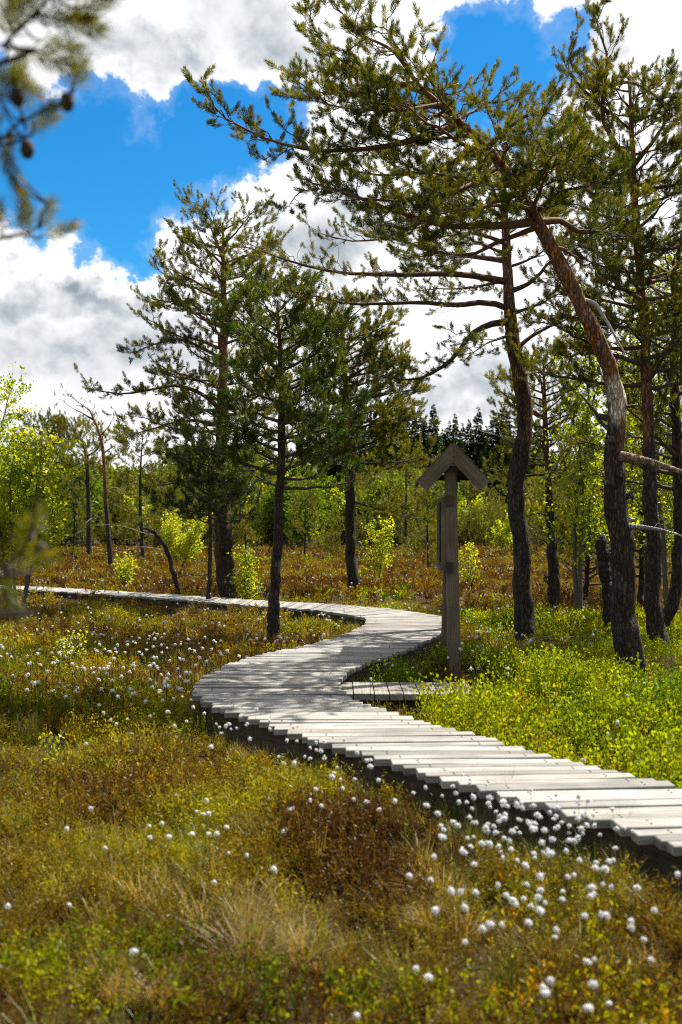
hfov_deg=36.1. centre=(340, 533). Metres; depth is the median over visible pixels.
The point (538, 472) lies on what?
bog pine
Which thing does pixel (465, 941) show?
cottongrass
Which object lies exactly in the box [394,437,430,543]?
spruce tree
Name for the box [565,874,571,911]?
cottongrass
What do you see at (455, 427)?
spruce tree
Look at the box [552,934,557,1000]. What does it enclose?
cottongrass
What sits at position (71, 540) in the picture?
bog pine
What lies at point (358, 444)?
spruce tree
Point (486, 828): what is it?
cottongrass
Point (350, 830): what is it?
heather
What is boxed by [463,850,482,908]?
cottongrass
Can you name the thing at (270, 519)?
bog pine
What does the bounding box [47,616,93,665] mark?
birch sapling
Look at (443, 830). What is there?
cottongrass
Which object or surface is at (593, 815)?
cottongrass
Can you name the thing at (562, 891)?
cottongrass
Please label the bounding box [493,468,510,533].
bog pine
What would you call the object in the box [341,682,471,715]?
viewing platform
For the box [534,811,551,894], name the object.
cottongrass
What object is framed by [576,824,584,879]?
cottongrass
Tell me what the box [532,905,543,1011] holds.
cottongrass
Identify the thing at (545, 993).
cottongrass
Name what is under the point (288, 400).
young pine
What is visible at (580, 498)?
birch tree
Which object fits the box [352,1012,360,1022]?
cottongrass
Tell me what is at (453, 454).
information board
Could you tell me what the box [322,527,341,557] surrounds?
bog pine
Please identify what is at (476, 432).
spruce tree
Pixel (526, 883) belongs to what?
cottongrass
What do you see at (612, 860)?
cottongrass
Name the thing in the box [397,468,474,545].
leafy tree
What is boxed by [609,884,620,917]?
cottongrass
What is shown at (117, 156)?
sky
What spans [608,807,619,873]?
cottongrass
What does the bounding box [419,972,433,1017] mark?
cottongrass
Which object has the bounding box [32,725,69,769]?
birch sapling
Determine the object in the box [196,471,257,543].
leafy tree
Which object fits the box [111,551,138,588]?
birch sapling
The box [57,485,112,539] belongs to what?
bog pine
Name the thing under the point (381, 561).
birch sapling
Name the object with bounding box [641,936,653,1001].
cottongrass
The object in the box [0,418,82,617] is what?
birch bush
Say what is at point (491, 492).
bog pine
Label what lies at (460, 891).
cottongrass
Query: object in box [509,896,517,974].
cottongrass
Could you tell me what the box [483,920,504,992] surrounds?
cottongrass
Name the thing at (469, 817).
cottongrass
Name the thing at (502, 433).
spruce tree
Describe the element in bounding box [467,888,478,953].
cottongrass
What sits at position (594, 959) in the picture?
cottongrass
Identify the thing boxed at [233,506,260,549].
bog pine
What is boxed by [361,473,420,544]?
leafy tree
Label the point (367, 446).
spruce tree
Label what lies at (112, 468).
leafy tree
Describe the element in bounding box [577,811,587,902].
cottongrass
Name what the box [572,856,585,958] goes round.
cottongrass
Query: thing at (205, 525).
bog pine
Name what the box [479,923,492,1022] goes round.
cottongrass
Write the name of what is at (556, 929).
cottongrass
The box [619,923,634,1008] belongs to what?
cottongrass
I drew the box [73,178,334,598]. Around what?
tall pine
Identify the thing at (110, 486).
leafy tree
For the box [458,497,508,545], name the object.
bush
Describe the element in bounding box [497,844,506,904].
cottongrass
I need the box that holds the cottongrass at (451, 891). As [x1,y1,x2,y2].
[441,884,456,991]
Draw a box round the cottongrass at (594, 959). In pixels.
[592,956,602,1017]
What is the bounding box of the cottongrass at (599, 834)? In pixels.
[598,833,610,907]
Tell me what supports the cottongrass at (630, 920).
on the bog ground at (62, 744)
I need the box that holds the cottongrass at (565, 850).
[563,848,568,923]
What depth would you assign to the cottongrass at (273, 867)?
4.46 m
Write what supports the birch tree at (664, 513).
on the bog ground at (62, 744)
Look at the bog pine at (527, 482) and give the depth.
115.42 m
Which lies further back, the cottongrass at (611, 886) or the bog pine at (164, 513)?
the bog pine at (164, 513)
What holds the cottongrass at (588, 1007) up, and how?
on the bog ground at (62, 744)
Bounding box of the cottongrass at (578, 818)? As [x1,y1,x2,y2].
[574,816,597,874]
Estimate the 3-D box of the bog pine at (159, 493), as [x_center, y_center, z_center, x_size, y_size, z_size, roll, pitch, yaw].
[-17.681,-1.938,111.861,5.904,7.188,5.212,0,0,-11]
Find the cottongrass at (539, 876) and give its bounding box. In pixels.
[536,871,543,982]
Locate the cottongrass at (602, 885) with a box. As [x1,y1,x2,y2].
[593,881,604,974]
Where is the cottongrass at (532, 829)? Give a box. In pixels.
[529,825,555,917]
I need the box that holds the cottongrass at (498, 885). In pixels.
[496,881,503,975]
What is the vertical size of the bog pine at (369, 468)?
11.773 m
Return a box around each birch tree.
[0,362,44,462]
[533,274,641,609]
[568,287,672,547]
[576,430,611,572]
[601,214,681,605]
[609,361,681,562]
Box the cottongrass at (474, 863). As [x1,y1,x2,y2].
[459,861,476,955]
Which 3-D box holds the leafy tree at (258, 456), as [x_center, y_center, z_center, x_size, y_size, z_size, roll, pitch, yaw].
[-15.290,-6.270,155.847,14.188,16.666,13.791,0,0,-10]
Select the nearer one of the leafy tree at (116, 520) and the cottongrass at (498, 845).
the cottongrass at (498, 845)
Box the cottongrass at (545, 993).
[542,989,550,1023]
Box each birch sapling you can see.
[0,666,26,713]
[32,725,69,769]
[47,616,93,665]
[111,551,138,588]
[115,677,135,710]
[224,540,265,598]
[358,515,397,580]
[458,542,484,583]
[491,510,512,555]
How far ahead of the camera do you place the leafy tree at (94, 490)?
106.22 m
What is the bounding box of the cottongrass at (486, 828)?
[479,824,488,906]
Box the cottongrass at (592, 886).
[569,883,597,971]
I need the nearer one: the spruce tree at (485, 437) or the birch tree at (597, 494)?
the birch tree at (597, 494)
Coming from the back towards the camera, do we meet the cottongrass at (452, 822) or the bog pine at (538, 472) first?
the bog pine at (538, 472)
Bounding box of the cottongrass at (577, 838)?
[575,833,586,925]
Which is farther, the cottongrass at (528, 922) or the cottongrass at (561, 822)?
the cottongrass at (561, 822)
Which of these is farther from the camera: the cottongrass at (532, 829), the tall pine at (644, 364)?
the tall pine at (644, 364)
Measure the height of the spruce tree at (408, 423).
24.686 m
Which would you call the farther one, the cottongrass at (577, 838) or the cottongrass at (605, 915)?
the cottongrass at (577, 838)
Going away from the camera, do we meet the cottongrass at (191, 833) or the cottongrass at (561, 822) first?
the cottongrass at (561, 822)
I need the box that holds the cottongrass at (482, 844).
[470,839,485,903]
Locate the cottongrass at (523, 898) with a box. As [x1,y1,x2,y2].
[521,896,536,964]
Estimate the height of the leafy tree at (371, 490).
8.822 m
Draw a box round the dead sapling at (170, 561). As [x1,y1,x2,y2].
[88,521,215,594]
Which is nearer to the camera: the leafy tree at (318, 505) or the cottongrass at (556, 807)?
the cottongrass at (556, 807)
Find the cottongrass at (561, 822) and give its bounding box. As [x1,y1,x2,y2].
[557,821,562,890]
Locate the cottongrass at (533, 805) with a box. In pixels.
[529,803,536,838]
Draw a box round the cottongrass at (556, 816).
[552,814,558,899]
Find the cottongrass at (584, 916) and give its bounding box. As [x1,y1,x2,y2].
[579,913,588,997]
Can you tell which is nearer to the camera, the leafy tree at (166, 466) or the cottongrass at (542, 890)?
the cottongrass at (542, 890)
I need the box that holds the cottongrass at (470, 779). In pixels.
[452,777,471,859]
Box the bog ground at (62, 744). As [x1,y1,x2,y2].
[0,538,681,1023]
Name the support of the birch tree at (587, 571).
on the bog ground at (62, 744)
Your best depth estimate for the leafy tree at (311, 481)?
129.12 m
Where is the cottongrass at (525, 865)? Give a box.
[521,861,532,926]
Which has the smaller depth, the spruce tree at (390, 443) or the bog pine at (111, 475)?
the bog pine at (111, 475)
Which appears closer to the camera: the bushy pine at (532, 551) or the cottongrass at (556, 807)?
the cottongrass at (556, 807)
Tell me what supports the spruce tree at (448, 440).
on the bog ground at (62, 744)
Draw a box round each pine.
[0,0,125,628]
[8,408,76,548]
[44,403,118,556]
[48,508,85,545]
[53,474,98,549]
[54,383,121,568]
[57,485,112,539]
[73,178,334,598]
[77,513,105,544]
[91,462,130,543]
[95,493,127,546]
[97,401,184,559]
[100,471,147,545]
[116,510,153,545]
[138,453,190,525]
[139,421,262,598]
[145,509,167,545]
[149,490,201,543]
[151,485,186,532]
[172,463,208,532]
[178,248,379,644]
[179,0,681,679]
[195,523,208,545]
[204,505,251,544]
[220,79,604,639]
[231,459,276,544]
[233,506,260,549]
[246,492,310,543]
[280,281,441,596]
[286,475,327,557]
[316,510,344,543]
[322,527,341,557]
[343,467,370,492]
[354,452,386,545]
[354,474,386,547]
[355,520,373,546]
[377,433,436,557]
[384,488,419,545]
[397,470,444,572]
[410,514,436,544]
[427,536,439,570]
[457,469,493,542]
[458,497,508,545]
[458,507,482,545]
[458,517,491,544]
[470,476,498,545]
[483,312,607,608]
[484,492,505,544]
[487,502,508,538]
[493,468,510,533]
[510,0,681,647]
[524,469,557,544]
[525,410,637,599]
[525,472,570,549]
[526,450,573,535]
[527,523,545,550]
[530,465,604,563]
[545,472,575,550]
[555,208,681,631]
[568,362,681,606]
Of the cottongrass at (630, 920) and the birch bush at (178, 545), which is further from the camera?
the birch bush at (178, 545)
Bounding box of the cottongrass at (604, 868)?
[582,864,609,916]
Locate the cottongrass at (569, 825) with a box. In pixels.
[561,823,571,893]
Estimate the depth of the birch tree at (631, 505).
21.03 m
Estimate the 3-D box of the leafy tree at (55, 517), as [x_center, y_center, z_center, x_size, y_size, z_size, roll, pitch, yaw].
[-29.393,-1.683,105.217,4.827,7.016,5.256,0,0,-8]
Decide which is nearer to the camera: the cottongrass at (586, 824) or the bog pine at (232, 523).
the cottongrass at (586, 824)
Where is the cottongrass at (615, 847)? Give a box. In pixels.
[613,846,629,909]
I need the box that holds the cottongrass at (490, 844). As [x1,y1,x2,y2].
[487,841,494,881]
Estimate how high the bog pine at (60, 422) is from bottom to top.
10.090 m
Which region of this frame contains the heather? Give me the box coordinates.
[0,542,681,1023]
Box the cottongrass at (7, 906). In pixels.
[5,903,11,956]
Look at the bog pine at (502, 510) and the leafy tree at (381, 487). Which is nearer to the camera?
the leafy tree at (381, 487)
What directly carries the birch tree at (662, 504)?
on the bog ground at (62, 744)
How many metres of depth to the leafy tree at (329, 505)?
115.17 m
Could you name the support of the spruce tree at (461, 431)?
on the bog ground at (62, 744)
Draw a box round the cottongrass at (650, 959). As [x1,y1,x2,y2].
[647,957,654,1023]
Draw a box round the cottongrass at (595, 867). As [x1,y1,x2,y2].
[591,865,604,954]
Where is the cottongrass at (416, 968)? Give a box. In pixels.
[412,965,418,1023]
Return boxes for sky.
[0,0,681,472]
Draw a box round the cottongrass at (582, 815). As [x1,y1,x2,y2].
[566,811,585,888]
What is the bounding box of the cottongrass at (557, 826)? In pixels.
[556,824,563,910]
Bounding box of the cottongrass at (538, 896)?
[529,893,544,959]
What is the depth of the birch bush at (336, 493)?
116.76 m
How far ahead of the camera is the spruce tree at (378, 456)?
150.29 m
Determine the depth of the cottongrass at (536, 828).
4.32 m
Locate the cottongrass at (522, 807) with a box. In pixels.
[520,805,528,860]
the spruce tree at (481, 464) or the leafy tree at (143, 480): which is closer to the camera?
the leafy tree at (143, 480)
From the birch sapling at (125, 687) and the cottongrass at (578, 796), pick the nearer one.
the cottongrass at (578, 796)
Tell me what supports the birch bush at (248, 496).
on the bog ground at (62, 744)
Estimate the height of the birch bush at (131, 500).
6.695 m
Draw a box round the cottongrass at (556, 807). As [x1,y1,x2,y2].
[554,805,565,861]
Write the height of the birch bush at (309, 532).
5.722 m
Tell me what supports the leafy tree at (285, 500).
on the bog ground at (62, 744)
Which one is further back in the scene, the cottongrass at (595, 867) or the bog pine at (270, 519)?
the bog pine at (270, 519)
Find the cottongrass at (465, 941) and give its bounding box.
[455,939,467,1023]
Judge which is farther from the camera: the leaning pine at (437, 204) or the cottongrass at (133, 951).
the leaning pine at (437, 204)
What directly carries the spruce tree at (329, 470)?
on the bog ground at (62, 744)
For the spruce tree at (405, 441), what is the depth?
176.09 m
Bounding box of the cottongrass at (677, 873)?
[670,871,679,919]
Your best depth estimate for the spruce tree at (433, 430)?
179.58 m
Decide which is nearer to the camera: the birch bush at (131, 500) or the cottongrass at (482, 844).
the cottongrass at (482, 844)
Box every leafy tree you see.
[42,489,71,544]
[54,461,114,546]
[64,461,142,541]
[83,482,126,542]
[92,485,135,544]
[108,463,173,540]
[135,497,157,545]
[153,440,210,538]
[177,485,214,535]
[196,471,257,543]
[228,441,277,542]
[234,472,265,545]
[238,460,306,498]
[245,490,297,545]
[256,475,309,546]
[265,511,289,545]
[266,458,317,540]
[283,483,331,547]
[288,468,324,542]
[311,475,364,544]
[312,499,341,541]
[336,501,376,543]
[342,491,377,545]
[355,475,390,541]
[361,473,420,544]
[377,463,417,543]
[385,463,423,544]
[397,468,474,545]
[420,480,469,535]
[494,499,532,545]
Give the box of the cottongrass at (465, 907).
[461,904,482,998]
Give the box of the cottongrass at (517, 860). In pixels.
[500,858,519,950]
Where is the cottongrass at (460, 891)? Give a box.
[455,887,464,988]
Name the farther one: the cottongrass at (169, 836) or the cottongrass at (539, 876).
the cottongrass at (169, 836)
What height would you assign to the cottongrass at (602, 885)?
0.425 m
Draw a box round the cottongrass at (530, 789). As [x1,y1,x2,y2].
[528,786,533,852]
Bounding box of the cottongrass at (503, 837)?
[501,836,508,935]
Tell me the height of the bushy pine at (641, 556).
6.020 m
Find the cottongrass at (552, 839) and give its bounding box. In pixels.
[544,837,555,917]
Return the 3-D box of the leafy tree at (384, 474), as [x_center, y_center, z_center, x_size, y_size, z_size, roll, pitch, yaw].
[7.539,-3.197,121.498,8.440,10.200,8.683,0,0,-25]
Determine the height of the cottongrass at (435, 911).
0.289 m
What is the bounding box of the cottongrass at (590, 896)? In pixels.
[584,893,604,991]
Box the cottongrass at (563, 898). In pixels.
[560,896,568,954]
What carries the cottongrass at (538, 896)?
on the bog ground at (62, 744)
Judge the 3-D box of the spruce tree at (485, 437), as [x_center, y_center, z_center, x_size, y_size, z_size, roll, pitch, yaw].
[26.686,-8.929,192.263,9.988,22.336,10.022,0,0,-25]
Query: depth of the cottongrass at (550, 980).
3.07 m
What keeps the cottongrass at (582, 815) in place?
on the bog ground at (62, 744)
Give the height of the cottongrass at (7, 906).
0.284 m
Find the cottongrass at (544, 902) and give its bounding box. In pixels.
[534,900,546,976]
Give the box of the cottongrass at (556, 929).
[542,926,558,1022]
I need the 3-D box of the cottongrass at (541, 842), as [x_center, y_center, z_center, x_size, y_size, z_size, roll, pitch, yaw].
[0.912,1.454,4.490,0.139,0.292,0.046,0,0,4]
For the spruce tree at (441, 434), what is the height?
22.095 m
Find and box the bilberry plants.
[0,553,681,1023]
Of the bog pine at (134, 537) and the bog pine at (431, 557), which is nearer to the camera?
the bog pine at (431, 557)
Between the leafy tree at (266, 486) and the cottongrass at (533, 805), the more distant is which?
the leafy tree at (266, 486)
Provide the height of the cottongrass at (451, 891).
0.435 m
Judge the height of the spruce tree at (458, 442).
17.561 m
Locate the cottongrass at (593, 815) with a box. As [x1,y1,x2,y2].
[579,813,595,887]
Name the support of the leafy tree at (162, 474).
on the bog ground at (62, 744)
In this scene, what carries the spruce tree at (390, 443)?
on the bog ground at (62, 744)
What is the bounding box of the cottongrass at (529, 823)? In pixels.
[514,820,531,909]
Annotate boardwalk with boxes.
[1,585,681,898]
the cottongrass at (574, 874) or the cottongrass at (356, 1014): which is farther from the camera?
the cottongrass at (574, 874)
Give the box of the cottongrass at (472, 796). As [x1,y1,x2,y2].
[470,794,484,856]
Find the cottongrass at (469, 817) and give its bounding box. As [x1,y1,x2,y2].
[467,815,479,886]
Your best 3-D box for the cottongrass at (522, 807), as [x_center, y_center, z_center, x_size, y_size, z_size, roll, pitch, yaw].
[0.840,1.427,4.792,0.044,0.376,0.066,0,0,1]
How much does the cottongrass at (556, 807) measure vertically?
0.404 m
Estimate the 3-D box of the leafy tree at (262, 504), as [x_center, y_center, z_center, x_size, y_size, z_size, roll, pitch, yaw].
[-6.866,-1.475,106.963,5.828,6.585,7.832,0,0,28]
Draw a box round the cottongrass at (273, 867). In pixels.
[270,865,278,917]
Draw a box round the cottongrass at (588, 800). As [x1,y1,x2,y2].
[578,798,590,864]
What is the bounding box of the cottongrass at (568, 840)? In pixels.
[556,837,571,931]
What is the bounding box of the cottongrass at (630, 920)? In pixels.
[628,917,637,1016]
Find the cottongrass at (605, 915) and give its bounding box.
[596,911,610,973]
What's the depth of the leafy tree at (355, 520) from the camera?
116.10 m
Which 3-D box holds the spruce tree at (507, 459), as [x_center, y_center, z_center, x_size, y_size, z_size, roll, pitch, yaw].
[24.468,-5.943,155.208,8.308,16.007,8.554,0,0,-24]
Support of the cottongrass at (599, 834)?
on the bog ground at (62, 744)
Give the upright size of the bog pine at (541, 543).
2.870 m
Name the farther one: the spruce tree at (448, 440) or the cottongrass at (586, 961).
the spruce tree at (448, 440)
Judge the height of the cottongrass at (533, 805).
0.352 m
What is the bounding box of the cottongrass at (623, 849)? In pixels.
[621,827,625,903]
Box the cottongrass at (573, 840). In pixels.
[571,837,577,898]
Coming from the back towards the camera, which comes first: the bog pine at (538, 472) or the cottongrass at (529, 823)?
the bog pine at (538, 472)
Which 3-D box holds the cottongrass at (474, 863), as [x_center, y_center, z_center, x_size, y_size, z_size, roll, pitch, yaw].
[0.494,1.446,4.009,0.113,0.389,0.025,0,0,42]
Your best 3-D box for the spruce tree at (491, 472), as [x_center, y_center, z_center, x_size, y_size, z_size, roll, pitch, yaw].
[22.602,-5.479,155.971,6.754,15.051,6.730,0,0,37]
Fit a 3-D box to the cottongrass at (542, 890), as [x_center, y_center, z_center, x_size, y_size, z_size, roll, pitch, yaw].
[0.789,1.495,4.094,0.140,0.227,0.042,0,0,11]
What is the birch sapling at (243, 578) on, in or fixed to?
on the bog ground at (62, 744)
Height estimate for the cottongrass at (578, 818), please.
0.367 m
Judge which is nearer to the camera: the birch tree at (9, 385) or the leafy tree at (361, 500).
the birch tree at (9, 385)
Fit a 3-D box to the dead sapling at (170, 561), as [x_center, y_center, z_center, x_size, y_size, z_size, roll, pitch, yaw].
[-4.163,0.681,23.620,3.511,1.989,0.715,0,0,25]
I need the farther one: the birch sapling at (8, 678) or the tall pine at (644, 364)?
the tall pine at (644, 364)
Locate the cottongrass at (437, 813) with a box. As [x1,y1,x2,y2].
[434,810,443,873]
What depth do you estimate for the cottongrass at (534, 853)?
4.01 m
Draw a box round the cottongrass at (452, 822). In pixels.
[450,820,461,907]
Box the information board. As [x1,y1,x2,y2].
[414,443,490,680]
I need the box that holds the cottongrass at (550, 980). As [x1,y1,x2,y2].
[546,977,563,1023]
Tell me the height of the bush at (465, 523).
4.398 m
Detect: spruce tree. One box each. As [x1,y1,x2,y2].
[316,434,332,489]
[321,416,340,483]
[330,417,341,478]
[337,419,362,478]
[344,437,370,542]
[345,430,364,543]
[356,447,383,542]
[359,420,372,457]
[368,437,386,469]
[379,422,397,470]
[390,437,398,470]
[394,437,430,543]
[397,415,415,468]
[403,418,415,450]
[410,413,434,465]
[411,411,419,445]
[414,421,434,471]
[426,404,444,458]
[436,428,443,448]
[440,421,455,466]
[448,414,459,466]
[453,436,470,487]
[455,439,481,542]
[457,423,470,458]
[462,419,479,496]
[467,407,489,472]
[475,451,485,543]
[478,446,502,542]
[481,426,489,454]
[482,415,504,487]
[493,403,512,484]
[495,443,511,505]
[524,465,540,542]
[528,419,543,542]
[529,445,557,542]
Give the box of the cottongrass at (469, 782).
[467,781,480,862]
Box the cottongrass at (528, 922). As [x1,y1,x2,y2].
[510,919,532,1017]
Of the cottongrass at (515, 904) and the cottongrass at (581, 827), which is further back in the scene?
the cottongrass at (581, 827)
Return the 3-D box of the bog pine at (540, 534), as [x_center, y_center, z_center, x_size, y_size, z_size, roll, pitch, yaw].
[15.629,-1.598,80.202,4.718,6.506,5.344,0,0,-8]
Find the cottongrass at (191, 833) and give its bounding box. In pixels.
[189,831,199,891]
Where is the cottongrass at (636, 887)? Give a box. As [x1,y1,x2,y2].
[632,884,641,965]
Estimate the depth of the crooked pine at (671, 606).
15.60 m
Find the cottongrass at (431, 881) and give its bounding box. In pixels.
[426,876,433,948]
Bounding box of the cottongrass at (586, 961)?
[583,958,591,993]
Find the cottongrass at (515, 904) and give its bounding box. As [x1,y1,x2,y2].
[504,899,517,954]
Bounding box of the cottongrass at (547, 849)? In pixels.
[545,847,553,915]
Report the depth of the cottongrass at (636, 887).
3.94 m
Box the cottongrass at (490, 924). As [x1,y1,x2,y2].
[485,919,515,1021]
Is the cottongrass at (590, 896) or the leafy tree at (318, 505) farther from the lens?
the leafy tree at (318, 505)
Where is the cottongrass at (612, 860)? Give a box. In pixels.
[609,858,615,887]
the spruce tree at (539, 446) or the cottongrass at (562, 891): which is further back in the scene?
the spruce tree at (539, 446)
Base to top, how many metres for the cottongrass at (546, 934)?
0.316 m
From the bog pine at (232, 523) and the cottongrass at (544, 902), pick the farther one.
the bog pine at (232, 523)
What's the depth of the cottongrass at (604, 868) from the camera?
4.16 m
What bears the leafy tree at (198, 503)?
on the bog ground at (62, 744)
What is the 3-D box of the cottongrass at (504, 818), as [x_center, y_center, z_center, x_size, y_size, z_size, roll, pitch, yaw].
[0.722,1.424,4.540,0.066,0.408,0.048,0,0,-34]
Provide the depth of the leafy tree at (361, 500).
115.40 m
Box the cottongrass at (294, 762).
[292,760,302,809]
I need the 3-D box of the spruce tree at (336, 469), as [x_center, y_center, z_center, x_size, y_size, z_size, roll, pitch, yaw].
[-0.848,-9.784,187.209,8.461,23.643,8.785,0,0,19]
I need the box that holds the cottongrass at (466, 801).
[465,800,482,873]
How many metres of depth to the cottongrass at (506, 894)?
3.65 m
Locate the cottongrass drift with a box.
[0,544,671,726]
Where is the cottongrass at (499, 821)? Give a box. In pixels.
[496,819,507,904]
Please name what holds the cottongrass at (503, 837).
on the bog ground at (62, 744)
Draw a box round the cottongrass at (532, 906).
[515,902,544,982]
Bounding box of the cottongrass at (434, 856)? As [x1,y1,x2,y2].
[425,853,436,945]
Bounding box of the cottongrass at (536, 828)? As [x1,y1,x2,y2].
[533,825,546,889]
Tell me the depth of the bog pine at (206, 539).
105.60 m
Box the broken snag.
[595,535,611,637]
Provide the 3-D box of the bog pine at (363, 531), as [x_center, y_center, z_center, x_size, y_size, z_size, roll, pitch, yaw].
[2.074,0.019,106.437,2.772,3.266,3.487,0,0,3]
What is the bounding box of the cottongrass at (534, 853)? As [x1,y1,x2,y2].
[520,851,536,931]
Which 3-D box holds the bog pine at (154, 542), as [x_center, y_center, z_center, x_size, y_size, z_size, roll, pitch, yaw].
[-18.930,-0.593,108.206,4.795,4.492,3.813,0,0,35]
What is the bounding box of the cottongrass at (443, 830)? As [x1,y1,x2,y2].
[441,827,464,907]
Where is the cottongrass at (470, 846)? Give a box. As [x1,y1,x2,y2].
[454,844,472,902]
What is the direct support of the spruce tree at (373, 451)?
on the bog ground at (62, 744)
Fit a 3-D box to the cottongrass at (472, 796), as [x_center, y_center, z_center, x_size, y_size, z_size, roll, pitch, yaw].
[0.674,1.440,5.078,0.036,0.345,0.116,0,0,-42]
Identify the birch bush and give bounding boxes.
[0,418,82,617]
[110,485,153,545]
[158,506,212,567]
[237,505,271,544]
[246,470,296,514]
[285,508,323,545]
[320,480,345,544]
[366,481,401,545]
[458,492,490,545]
[525,493,544,546]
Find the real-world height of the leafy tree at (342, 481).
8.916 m
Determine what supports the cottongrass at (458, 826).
on the bog ground at (62, 744)
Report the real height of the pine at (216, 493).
3.884 m
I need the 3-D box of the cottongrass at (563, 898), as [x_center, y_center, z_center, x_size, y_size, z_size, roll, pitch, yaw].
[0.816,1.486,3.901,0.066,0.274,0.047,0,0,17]
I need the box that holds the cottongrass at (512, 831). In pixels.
[508,829,533,918]
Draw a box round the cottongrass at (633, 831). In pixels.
[631,829,642,922]
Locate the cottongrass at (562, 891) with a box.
[540,889,564,966]
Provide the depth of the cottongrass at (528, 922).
3.41 m
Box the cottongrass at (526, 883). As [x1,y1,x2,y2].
[524,882,537,983]
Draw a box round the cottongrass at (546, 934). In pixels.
[537,908,551,977]
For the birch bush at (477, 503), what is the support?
on the bog ground at (62, 744)
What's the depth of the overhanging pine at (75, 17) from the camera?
1.97 m
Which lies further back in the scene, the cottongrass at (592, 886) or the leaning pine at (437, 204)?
the leaning pine at (437, 204)
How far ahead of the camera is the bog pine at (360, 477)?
134.12 m
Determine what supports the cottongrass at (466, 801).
on the bog ground at (62, 744)
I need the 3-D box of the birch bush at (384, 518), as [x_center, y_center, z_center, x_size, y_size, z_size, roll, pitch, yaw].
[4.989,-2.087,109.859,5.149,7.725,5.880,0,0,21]
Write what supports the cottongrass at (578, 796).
on the bog ground at (62, 744)
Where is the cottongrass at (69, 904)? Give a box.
[56,903,71,961]
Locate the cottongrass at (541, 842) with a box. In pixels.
[539,839,551,895]
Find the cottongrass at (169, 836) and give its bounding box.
[166,834,181,891]
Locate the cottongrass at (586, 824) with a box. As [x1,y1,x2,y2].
[563,821,589,872]
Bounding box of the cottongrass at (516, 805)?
[514,801,518,854]
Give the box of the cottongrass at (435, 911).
[430,906,461,988]
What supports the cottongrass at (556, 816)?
on the bog ground at (62, 744)
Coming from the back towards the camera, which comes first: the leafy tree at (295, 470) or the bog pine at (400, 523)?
the leafy tree at (295, 470)
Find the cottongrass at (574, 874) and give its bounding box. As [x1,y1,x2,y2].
[572,872,595,949]
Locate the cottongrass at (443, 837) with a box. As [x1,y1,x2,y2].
[436,834,457,927]
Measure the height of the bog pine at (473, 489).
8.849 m
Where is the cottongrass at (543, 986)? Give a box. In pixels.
[538,983,546,1022]
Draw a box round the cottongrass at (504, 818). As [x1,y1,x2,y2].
[501,815,512,905]
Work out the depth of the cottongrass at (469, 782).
5.12 m
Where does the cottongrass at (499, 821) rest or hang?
on the bog ground at (62, 744)
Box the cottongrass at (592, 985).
[587,979,598,1021]
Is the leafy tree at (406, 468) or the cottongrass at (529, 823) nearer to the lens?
the cottongrass at (529, 823)
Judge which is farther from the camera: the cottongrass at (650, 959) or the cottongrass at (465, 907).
the cottongrass at (465, 907)
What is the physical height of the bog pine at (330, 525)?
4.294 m
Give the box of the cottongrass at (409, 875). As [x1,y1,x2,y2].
[406,873,434,968]
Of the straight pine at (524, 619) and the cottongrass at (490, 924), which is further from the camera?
the straight pine at (524, 619)
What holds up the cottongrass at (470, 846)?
on the bog ground at (62, 744)
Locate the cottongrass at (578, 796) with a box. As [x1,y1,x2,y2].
[576,794,590,853]
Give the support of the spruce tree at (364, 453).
on the bog ground at (62, 744)
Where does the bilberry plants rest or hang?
on the bog ground at (62, 744)
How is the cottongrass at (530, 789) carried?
on the bog ground at (62, 744)
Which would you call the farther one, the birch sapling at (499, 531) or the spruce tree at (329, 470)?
the spruce tree at (329, 470)
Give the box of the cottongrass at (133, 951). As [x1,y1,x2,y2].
[114,947,137,1021]
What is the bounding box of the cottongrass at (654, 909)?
[645,906,656,995]
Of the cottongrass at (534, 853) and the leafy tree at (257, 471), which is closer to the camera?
the cottongrass at (534, 853)
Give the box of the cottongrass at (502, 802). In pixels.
[495,799,505,856]
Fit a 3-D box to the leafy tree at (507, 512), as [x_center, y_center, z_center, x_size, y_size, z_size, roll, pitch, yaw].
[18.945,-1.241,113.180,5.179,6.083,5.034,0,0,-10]
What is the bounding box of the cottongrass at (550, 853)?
[547,851,563,912]
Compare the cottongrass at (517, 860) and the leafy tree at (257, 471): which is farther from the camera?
the leafy tree at (257, 471)
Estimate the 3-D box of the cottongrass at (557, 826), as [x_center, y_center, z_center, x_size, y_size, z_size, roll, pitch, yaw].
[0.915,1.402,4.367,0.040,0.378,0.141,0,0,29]
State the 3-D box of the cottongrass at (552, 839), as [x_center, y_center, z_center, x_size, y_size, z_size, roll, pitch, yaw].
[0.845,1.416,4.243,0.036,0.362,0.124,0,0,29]
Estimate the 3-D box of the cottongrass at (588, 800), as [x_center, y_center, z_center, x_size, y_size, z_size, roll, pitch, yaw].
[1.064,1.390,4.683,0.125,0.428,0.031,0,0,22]
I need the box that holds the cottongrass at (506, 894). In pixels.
[499,892,513,1007]
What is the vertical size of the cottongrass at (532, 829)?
0.423 m
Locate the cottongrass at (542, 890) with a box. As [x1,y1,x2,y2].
[532,887,544,930]
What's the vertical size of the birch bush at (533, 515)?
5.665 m
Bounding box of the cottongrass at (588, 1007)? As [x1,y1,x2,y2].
[583,1001,592,1023]
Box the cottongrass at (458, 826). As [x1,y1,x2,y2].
[455,823,464,873]
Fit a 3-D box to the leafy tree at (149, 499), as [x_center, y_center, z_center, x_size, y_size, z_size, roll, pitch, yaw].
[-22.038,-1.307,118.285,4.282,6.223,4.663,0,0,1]

